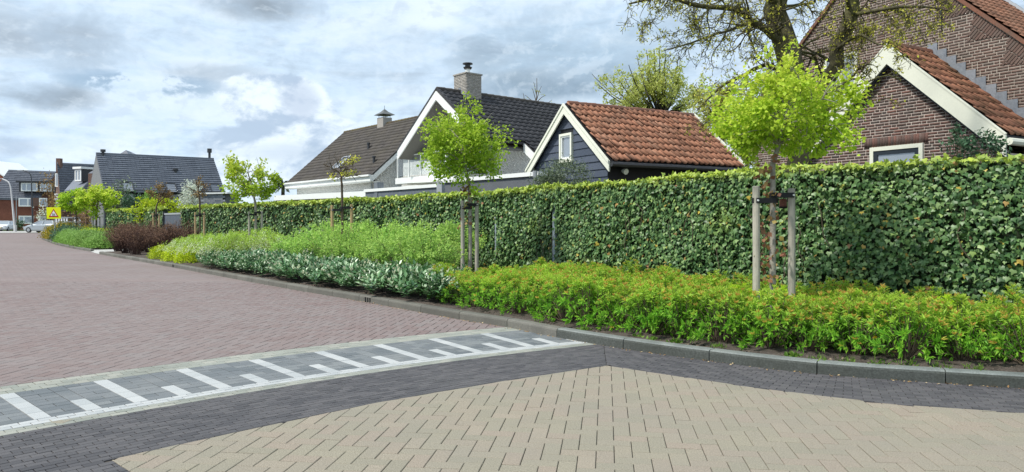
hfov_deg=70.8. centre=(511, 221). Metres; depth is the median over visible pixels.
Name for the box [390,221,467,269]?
pale green shrub
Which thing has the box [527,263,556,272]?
orange tipped shrub
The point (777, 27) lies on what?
old tree
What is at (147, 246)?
brown shrub
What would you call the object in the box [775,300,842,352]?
orange tipped shrub
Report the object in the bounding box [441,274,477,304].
orange tipped shrub
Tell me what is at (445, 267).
orange tipped shrub
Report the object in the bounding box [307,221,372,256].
pale green shrub
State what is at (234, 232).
white spray shrub
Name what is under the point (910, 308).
orange tipped shrub
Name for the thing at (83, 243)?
green shrub
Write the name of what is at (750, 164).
garden tree
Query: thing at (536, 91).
slender tree
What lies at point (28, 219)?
window
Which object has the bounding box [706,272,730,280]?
orange tipped shrub
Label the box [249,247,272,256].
laurel shrub
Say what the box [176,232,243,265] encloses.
white spray shrub
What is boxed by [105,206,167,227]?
ivy hedge
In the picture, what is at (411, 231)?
pale green shrub
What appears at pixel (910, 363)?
grass tuft
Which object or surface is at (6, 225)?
parked car
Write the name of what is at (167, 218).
garden gate
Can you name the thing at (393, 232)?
pale green shrub
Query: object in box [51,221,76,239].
blue green shrub
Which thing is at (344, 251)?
pale green shrub
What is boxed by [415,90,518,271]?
young tree
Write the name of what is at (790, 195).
tree support
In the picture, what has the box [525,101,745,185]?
timber barn
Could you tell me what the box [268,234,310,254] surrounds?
pale green shrub
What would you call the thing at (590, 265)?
orange tipped shrub
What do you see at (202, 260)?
laurel shrub
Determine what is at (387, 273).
laurel shrub
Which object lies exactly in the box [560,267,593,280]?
orange tipped shrub
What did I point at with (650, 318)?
orange tipped shrub
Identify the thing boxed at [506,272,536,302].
orange tipped shrub
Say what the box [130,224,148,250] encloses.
brown shrub
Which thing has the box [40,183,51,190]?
window
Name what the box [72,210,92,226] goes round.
garden shrub
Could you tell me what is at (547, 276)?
orange tipped shrub
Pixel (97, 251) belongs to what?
driveway
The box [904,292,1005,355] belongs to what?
orange tipped shrub
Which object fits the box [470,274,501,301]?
orange tipped shrub
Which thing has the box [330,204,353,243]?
tree support
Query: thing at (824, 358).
grass tuft
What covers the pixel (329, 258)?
laurel shrub
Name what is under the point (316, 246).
pale green shrub
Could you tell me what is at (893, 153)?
window
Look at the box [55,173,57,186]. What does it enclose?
window
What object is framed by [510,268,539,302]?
orange tipped shrub
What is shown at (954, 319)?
orange tipped shrub
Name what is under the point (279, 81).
sky
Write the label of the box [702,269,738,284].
orange tipped shrub
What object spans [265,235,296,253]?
pale green shrub
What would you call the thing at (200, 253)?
laurel shrub
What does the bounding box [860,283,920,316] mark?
orange tipped shrub
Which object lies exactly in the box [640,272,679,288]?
orange tipped shrub
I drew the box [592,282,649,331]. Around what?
orange tipped shrub
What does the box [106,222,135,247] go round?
brown shrub
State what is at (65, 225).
blue green shrub
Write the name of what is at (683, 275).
orange tipped shrub
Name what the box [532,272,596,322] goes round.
orange tipped shrub
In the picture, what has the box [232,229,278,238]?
white spray shrub
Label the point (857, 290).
orange tipped shrub
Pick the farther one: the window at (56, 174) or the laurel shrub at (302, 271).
the window at (56, 174)
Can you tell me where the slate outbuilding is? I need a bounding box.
[363,181,455,197]
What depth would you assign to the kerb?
7.23 m
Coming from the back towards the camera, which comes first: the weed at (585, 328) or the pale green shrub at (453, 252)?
the pale green shrub at (453, 252)
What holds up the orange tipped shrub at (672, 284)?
on the planting bed
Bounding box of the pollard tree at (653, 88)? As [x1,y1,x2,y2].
[592,44,715,118]
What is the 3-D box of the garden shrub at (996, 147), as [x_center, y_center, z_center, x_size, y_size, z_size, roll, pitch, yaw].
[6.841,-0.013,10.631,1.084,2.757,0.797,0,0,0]
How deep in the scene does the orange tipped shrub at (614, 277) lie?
9.83 m
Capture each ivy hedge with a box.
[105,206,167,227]
[180,151,1023,316]
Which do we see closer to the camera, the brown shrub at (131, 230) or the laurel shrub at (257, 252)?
the laurel shrub at (257, 252)
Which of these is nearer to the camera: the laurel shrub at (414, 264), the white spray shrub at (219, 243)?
the laurel shrub at (414, 264)
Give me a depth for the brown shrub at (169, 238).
27.08 m
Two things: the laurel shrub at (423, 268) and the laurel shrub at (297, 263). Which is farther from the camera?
the laurel shrub at (297, 263)
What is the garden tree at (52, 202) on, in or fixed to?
on the ground
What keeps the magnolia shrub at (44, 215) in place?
on the cross street
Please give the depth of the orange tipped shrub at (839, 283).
8.63 m
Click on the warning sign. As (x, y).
(54, 213)
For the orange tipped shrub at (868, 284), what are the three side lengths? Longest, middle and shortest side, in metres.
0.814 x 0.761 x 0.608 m
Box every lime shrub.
[729,283,751,294]
[929,294,958,334]
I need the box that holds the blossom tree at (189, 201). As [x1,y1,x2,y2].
[176,179,202,212]
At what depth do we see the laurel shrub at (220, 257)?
18.42 m
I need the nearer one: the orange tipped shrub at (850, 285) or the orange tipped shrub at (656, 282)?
the orange tipped shrub at (850, 285)
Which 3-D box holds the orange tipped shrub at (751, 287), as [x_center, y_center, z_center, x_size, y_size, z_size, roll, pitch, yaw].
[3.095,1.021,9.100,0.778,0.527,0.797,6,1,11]
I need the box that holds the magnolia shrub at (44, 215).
[33,207,48,220]
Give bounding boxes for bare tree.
[143,181,174,223]
[185,175,207,235]
[323,154,362,233]
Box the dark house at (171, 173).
[89,148,224,227]
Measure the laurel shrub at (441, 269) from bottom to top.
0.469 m
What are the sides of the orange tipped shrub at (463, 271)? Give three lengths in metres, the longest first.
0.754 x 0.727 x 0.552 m
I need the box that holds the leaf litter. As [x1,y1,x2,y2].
[350,299,1019,388]
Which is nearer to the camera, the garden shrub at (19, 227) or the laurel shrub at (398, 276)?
the laurel shrub at (398, 276)
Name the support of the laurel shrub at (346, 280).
on the planting bed
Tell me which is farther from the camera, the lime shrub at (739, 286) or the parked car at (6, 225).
the parked car at (6, 225)
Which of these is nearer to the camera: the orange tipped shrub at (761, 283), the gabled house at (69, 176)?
the orange tipped shrub at (761, 283)
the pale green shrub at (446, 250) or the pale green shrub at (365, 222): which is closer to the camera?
the pale green shrub at (446, 250)
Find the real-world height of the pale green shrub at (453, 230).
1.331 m
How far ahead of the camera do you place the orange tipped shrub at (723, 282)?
8.25 m
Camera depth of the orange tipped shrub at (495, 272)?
11.87 m
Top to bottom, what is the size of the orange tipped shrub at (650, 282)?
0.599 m
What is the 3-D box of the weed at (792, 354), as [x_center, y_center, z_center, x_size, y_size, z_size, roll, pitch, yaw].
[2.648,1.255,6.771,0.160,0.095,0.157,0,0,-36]
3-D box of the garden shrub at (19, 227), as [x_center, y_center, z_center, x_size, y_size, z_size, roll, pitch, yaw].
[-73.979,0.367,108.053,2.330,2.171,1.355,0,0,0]
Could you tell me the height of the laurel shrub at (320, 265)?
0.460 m
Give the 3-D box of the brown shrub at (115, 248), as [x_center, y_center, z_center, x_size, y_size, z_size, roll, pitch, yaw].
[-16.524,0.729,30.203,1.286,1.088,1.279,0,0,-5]
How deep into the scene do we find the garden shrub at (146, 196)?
47.79 m
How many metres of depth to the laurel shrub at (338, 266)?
13.46 m
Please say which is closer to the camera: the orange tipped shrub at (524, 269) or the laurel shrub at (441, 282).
the laurel shrub at (441, 282)
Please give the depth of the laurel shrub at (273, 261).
15.93 m
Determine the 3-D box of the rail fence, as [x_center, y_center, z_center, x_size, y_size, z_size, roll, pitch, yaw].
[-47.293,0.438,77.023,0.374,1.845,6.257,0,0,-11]
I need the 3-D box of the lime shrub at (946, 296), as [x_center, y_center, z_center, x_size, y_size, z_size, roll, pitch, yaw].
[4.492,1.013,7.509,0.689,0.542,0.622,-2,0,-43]
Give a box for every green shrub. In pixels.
[37,219,77,237]
[41,222,83,237]
[43,222,80,238]
[47,222,80,241]
[49,221,82,237]
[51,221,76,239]
[52,226,77,242]
[53,228,72,243]
[58,229,79,243]
[59,229,80,243]
[69,227,97,245]
[72,226,101,246]
[78,233,101,246]
[81,232,107,248]
[82,222,104,228]
[84,230,115,248]
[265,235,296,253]
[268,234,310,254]
[280,222,330,253]
[283,230,319,255]
[294,218,361,257]
[295,229,337,255]
[305,220,338,236]
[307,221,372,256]
[307,235,328,258]
[311,218,353,235]
[315,221,375,261]
[323,232,378,260]
[342,221,412,243]
[345,236,391,261]
[347,218,395,236]
[347,233,418,264]
[353,221,401,261]
[361,228,436,265]
[362,218,418,238]
[371,218,440,238]
[372,226,442,264]
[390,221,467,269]
[396,222,434,237]
[407,220,486,268]
[410,237,474,268]
[414,237,472,266]
[429,221,487,271]
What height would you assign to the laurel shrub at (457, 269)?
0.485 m
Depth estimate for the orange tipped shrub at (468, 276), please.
11.25 m
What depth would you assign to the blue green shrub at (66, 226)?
49.19 m
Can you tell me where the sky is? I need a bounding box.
[0,0,1023,203]
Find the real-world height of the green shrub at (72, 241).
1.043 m
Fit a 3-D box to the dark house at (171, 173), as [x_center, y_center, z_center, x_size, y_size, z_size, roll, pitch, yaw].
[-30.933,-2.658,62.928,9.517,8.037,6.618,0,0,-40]
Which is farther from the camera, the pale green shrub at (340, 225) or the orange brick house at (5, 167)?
the orange brick house at (5, 167)
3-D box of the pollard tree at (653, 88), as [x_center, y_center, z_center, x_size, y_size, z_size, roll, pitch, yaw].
[6.603,-3.274,32.827,5.940,9.729,3.980,0,0,0]
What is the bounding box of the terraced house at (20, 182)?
[0,170,55,229]
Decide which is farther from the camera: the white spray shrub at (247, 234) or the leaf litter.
the white spray shrub at (247, 234)
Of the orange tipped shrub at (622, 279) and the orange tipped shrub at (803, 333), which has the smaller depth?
the orange tipped shrub at (803, 333)
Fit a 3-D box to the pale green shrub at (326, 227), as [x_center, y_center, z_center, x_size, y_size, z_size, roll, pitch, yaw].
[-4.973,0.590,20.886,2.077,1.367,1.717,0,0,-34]
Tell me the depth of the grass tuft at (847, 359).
6.49 m
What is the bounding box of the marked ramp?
[0,327,596,436]
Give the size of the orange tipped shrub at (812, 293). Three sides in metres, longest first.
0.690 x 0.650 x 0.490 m
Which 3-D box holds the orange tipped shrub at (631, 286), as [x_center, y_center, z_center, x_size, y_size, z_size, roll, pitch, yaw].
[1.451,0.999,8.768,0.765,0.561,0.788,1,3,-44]
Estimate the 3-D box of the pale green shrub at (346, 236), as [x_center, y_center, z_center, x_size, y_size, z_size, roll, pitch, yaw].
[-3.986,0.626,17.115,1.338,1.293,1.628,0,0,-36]
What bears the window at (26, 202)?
in the terraced house at (20, 182)
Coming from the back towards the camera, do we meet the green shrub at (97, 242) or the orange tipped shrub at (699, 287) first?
the green shrub at (97, 242)
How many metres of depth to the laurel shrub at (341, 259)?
14.52 m
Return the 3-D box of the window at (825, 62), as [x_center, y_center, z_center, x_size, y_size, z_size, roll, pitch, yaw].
[8.373,-3.609,18.350,0.054,1.300,0.940,0,0,-30]
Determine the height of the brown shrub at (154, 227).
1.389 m
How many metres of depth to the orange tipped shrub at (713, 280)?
8.71 m
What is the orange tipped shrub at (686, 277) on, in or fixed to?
on the planting bed
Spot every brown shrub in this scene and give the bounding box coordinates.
[97,220,121,232]
[102,228,121,250]
[105,221,142,252]
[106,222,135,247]
[110,222,146,250]
[112,222,156,254]
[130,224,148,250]
[131,221,167,251]
[143,219,164,247]
[146,227,171,248]
[149,219,189,245]
[159,220,192,236]
[172,221,202,238]
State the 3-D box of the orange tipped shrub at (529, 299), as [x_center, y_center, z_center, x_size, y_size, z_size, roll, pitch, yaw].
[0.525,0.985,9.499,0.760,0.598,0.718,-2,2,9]
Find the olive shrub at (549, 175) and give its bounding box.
[527,153,595,188]
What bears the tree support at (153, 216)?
on the planting bed
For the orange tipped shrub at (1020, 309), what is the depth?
6.94 m
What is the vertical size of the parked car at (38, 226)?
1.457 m
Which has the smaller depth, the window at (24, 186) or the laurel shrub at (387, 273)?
the laurel shrub at (387, 273)
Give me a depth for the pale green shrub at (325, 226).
19.76 m
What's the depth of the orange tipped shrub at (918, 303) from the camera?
6.88 m
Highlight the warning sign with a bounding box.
[46,207,60,227]
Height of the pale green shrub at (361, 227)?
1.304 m
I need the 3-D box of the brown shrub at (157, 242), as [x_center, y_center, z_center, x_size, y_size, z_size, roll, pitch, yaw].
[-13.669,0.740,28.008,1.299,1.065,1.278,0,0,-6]
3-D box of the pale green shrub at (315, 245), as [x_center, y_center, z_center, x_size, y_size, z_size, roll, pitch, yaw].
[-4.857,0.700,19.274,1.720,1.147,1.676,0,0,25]
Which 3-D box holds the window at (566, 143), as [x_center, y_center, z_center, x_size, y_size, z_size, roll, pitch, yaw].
[1.723,-2.355,22.830,0.104,0.872,0.689,0,0,-30]
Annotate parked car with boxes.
[0,221,13,230]
[23,220,57,232]
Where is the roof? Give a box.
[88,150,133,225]
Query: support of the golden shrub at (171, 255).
on the planting bed
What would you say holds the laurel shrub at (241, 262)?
on the planting bed
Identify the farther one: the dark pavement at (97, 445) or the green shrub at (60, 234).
the green shrub at (60, 234)
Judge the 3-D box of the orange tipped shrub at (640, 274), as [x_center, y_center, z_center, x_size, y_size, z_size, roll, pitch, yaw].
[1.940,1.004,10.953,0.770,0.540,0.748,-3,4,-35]
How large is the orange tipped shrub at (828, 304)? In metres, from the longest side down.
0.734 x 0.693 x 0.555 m
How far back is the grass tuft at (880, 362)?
6.35 m
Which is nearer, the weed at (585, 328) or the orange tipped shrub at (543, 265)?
the weed at (585, 328)
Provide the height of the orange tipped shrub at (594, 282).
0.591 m
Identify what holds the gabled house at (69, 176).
on the ground
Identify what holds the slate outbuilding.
on the ground
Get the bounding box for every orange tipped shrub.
[426,261,458,297]
[436,270,469,301]
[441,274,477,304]
[452,272,481,302]
[455,266,478,279]
[455,274,498,307]
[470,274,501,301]
[471,269,494,276]
[471,273,517,309]
[479,268,521,306]
[481,266,507,273]
[483,263,515,292]
[495,278,540,313]
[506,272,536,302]
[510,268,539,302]
[510,268,557,310]
[514,264,529,271]
[525,273,578,316]
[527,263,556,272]
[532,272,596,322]
[533,257,551,269]
[533,263,552,271]
[533,272,563,303]
[543,278,581,314]
[549,263,577,273]
[554,264,568,273]
[556,273,623,327]
[558,274,601,316]
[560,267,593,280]
[564,260,586,267]
[568,266,589,277]
[573,263,593,271]
[580,262,596,271]
[583,278,629,320]
[589,267,625,283]
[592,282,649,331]
[594,267,622,275]
[600,282,655,323]
[606,276,654,316]
[609,273,635,286]
[615,283,686,334]
[617,257,653,275]
[622,279,678,324]
[623,270,645,281]
[627,271,650,280]
[630,268,685,322]
[632,275,663,305]
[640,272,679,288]
[644,264,677,280]
[650,265,680,281]
[655,286,715,338]
[655,288,706,332]
[668,276,712,287]
[670,274,698,282]
[670,282,708,311]
[671,285,735,332]
[673,273,704,286]
[679,277,719,307]
[681,286,761,344]
[693,274,716,282]
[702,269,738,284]
[702,285,764,338]
[703,278,748,319]
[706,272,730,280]
[727,272,768,287]
[727,288,815,352]
[736,284,807,340]
[738,281,777,291]
[750,279,767,295]
[752,275,786,287]
[765,289,810,308]
[771,295,832,347]
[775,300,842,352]
[790,293,821,323]
[796,281,832,292]
[796,287,824,295]
[798,296,876,345]
[804,297,843,319]
[809,289,838,296]
[813,277,835,295]
[815,297,896,355]
[818,288,857,314]
[821,290,911,347]
[828,297,876,335]
[830,279,865,290]
[830,283,862,297]
[835,288,878,313]
[837,279,882,292]
[851,293,953,363]
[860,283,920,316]
[862,296,919,334]
[865,286,890,297]
[874,290,961,351]
[902,286,953,302]
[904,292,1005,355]
[905,289,942,302]
[913,297,969,342]
[929,308,1003,361]
[950,300,1016,348]
[971,293,1023,363]
[971,311,1023,357]
[976,283,1023,319]
[980,299,1023,315]
[998,308,1023,340]
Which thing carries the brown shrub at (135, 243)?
on the planting bed
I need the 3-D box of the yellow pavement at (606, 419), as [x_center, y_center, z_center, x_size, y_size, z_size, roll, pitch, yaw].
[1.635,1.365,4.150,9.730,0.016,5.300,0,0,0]
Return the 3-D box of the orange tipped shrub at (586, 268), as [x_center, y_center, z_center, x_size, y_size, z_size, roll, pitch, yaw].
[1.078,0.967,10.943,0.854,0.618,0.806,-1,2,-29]
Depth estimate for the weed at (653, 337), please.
7.67 m
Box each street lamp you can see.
[0,178,16,231]
[17,170,33,223]
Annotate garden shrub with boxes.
[15,218,26,230]
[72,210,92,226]
[118,191,143,207]
[126,196,187,223]
[139,187,157,207]
[938,127,1011,161]
[941,121,974,159]
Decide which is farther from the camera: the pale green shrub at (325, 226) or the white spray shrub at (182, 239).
the white spray shrub at (182, 239)
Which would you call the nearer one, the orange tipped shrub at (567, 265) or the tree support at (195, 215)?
the orange tipped shrub at (567, 265)
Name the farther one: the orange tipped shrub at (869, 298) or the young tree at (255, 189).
the young tree at (255, 189)
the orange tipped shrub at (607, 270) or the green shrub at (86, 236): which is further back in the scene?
the green shrub at (86, 236)
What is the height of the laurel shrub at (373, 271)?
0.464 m
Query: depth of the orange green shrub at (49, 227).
54.43 m
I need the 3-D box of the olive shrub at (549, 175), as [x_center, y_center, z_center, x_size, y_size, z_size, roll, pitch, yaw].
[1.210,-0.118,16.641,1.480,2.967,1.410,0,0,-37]
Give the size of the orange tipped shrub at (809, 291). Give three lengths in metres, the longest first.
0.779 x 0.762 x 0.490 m
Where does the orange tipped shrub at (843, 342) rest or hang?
on the planting bed
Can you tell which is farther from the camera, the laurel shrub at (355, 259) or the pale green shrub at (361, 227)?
the pale green shrub at (361, 227)
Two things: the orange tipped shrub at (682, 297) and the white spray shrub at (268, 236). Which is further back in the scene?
the white spray shrub at (268, 236)
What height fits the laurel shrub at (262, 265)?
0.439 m
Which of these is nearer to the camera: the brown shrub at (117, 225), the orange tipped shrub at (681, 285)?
the orange tipped shrub at (681, 285)
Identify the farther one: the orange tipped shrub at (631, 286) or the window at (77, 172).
the window at (77, 172)
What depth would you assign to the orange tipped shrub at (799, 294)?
7.70 m
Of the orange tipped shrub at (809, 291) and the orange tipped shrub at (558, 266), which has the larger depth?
the orange tipped shrub at (558, 266)
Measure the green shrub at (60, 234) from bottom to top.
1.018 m
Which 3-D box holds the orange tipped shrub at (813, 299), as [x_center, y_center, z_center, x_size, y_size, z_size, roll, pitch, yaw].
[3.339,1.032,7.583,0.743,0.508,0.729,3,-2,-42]
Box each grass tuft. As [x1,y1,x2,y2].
[808,353,826,360]
[835,355,855,361]
[867,358,891,364]
[892,357,918,365]
[930,360,952,368]
[961,363,985,370]
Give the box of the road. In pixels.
[0,233,502,386]
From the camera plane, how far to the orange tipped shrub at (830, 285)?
8.82 m
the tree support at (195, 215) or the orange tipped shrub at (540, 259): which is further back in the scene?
the tree support at (195, 215)
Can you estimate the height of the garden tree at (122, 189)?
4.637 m
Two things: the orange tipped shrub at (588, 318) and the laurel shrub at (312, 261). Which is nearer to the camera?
the orange tipped shrub at (588, 318)
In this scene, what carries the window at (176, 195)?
in the dark house at (171, 173)
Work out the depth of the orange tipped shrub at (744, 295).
7.75 m
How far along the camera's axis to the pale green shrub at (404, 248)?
14.69 m
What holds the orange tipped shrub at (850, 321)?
on the planting bed
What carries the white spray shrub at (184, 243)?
on the planting bed
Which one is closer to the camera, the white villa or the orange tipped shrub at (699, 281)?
the orange tipped shrub at (699, 281)
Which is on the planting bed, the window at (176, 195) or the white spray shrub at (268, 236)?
the white spray shrub at (268, 236)
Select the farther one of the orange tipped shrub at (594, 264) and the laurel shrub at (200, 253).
the laurel shrub at (200, 253)
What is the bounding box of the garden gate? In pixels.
[162,211,182,241]
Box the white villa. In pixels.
[284,62,561,193]
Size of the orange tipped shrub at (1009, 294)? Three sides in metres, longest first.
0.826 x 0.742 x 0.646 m
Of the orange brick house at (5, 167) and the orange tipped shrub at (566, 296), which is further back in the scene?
the orange brick house at (5, 167)
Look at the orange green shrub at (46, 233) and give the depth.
51.16 m
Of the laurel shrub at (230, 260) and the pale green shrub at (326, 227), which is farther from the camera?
the pale green shrub at (326, 227)
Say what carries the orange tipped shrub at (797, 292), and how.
on the planting bed
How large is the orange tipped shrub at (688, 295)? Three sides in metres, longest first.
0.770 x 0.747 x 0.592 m
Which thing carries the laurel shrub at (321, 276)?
on the planting bed
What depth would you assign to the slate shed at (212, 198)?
44.50 m
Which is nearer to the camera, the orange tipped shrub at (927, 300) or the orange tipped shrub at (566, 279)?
the orange tipped shrub at (927, 300)
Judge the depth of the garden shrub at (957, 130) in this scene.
10.77 m
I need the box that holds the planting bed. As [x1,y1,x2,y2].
[48,239,1023,371]
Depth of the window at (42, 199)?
110.92 m
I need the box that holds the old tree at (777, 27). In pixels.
[616,0,965,172]
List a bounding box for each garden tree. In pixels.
[35,167,54,219]
[49,188,72,220]
[100,175,136,216]
[679,77,748,148]
[725,116,755,167]
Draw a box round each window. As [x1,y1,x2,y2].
[19,198,33,206]
[19,216,33,223]
[21,183,37,190]
[39,198,46,206]
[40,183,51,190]
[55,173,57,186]
[75,169,80,180]
[122,193,134,201]
[169,194,178,202]
[559,132,573,160]
[824,52,857,105]
[869,143,923,166]
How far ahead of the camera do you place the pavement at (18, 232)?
87.06 m
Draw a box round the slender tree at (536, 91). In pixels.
[523,83,551,101]
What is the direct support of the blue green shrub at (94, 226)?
on the planting bed
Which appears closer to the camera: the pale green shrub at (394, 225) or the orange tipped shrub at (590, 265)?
the orange tipped shrub at (590, 265)
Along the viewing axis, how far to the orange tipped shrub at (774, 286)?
7.52 m
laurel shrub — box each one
[195,247,210,264]
[199,249,223,265]
[210,249,227,265]
[214,250,232,266]
[217,252,240,269]
[224,253,241,269]
[233,252,257,269]
[235,252,258,270]
[238,250,250,255]
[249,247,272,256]
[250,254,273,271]
[251,256,272,273]
[264,260,287,275]
[267,259,297,276]
[271,251,300,274]
[272,248,286,254]
[276,253,310,278]
[296,265,314,280]
[300,256,323,271]
[301,248,319,259]
[306,260,330,281]
[309,260,342,283]
[319,254,334,262]
[321,258,357,284]
[324,257,347,281]
[334,254,352,261]
[334,264,363,286]
[347,257,383,286]
[349,256,363,264]
[356,264,396,290]
[363,264,399,293]
[385,264,418,295]
[387,258,419,269]
[395,266,437,298]
[397,259,420,269]
[406,266,438,291]
[419,268,453,294]
[421,271,459,298]
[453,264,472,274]
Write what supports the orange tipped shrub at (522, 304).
on the planting bed
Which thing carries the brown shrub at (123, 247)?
on the planting bed
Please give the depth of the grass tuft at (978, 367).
6.15 m
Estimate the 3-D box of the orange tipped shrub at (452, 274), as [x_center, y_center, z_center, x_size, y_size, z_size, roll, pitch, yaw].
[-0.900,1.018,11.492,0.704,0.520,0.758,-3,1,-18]
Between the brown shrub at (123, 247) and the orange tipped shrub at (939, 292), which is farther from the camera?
the brown shrub at (123, 247)
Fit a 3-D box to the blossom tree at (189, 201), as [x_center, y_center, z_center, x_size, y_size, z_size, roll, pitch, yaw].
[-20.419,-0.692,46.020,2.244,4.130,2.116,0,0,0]
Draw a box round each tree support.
[152,213,159,228]
[194,212,204,238]
[248,211,262,234]
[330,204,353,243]
[460,200,478,272]
[752,186,795,323]
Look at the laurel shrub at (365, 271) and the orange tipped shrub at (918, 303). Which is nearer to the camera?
the orange tipped shrub at (918, 303)
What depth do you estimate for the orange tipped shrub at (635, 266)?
12.00 m
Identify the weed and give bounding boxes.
[576,325,592,330]
[646,335,657,339]
[666,337,682,343]
[784,351,803,356]
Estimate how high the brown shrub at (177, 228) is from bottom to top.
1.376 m
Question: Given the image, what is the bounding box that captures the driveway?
[91,249,123,253]
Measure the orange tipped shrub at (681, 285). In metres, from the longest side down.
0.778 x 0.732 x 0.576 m
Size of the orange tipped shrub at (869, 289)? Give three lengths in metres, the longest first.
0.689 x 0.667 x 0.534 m
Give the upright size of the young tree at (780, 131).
3.341 m
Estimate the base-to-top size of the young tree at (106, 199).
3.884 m
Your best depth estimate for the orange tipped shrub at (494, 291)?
10.20 m
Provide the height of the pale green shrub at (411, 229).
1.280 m
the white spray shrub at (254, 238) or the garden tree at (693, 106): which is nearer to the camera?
the white spray shrub at (254, 238)
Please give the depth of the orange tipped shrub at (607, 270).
11.42 m
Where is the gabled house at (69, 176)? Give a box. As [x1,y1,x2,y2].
[53,158,93,225]
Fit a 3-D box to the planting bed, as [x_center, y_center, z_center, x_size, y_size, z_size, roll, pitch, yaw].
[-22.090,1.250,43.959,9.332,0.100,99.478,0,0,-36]
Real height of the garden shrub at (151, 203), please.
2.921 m
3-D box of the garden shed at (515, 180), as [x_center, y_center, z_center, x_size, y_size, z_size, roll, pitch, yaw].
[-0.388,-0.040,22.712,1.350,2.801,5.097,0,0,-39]
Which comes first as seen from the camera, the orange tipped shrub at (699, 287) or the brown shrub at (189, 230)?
the orange tipped shrub at (699, 287)
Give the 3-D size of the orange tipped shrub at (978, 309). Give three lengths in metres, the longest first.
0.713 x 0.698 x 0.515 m
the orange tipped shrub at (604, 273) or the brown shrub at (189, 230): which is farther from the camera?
the brown shrub at (189, 230)
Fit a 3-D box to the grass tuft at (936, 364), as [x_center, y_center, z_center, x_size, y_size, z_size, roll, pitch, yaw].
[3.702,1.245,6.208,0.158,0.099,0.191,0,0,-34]
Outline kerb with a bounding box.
[42,238,1023,387]
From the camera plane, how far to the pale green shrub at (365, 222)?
19.16 m
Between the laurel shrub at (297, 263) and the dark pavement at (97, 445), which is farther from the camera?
the laurel shrub at (297, 263)
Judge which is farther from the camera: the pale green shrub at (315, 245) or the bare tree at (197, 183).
the bare tree at (197, 183)
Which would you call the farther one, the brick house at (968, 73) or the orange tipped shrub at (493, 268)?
the brick house at (968, 73)
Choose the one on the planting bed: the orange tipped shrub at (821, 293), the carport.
the orange tipped shrub at (821, 293)
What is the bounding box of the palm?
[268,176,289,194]
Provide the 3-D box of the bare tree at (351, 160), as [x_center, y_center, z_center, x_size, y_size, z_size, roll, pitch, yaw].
[-4.286,-0.270,18.232,0.996,3.062,0.947,0,0,0]
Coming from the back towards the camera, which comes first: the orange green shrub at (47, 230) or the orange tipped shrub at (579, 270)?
the orange green shrub at (47, 230)
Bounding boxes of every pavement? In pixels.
[0,231,44,232]
[0,345,1023,471]
[46,366,1023,471]
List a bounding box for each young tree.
[54,187,90,226]
[74,183,122,227]
[217,150,284,236]
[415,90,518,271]
[701,36,879,316]
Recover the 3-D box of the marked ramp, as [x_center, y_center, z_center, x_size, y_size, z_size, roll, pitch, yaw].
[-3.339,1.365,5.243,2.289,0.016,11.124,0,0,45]
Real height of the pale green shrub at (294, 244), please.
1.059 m
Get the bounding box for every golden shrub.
[145,243,176,258]
[157,245,189,261]
[172,245,198,262]
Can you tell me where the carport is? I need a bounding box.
[274,191,364,201]
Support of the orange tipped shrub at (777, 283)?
on the planting bed
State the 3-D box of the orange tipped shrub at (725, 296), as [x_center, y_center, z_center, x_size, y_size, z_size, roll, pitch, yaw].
[2.191,0.978,7.510,0.834,0.615,0.843,0,1,-32]
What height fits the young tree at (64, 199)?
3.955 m
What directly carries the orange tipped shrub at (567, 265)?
on the planting bed
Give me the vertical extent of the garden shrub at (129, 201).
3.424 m
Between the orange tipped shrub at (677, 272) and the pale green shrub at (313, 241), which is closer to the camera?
the orange tipped shrub at (677, 272)
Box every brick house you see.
[0,161,27,180]
[755,0,1023,174]
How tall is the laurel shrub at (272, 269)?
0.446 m
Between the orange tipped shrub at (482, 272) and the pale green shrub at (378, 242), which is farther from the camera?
the pale green shrub at (378, 242)
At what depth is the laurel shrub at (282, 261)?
15.30 m
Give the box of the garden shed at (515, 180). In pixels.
[442,171,565,195]
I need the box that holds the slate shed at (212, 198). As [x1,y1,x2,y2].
[200,192,240,204]
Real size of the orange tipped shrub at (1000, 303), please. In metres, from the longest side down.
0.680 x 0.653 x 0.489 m
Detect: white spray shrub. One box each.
[155,236,201,257]
[167,233,215,261]
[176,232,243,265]
[196,233,268,266]
[212,230,250,240]
[218,230,281,251]
[227,226,285,248]
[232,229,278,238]
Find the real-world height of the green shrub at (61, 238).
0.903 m
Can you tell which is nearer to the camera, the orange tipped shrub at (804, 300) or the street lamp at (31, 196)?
the orange tipped shrub at (804, 300)
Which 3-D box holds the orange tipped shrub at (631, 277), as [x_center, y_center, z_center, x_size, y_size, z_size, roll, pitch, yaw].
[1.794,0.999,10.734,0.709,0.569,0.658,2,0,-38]
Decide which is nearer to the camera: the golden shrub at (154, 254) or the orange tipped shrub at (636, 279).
the orange tipped shrub at (636, 279)
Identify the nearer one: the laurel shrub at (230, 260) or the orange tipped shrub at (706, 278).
the orange tipped shrub at (706, 278)
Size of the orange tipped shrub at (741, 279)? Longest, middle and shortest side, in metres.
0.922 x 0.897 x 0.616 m
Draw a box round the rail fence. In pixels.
[56,217,80,225]
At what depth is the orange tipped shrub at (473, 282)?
10.55 m
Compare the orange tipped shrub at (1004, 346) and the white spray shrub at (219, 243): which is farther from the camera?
the white spray shrub at (219, 243)
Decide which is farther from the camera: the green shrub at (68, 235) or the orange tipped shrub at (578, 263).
the green shrub at (68, 235)

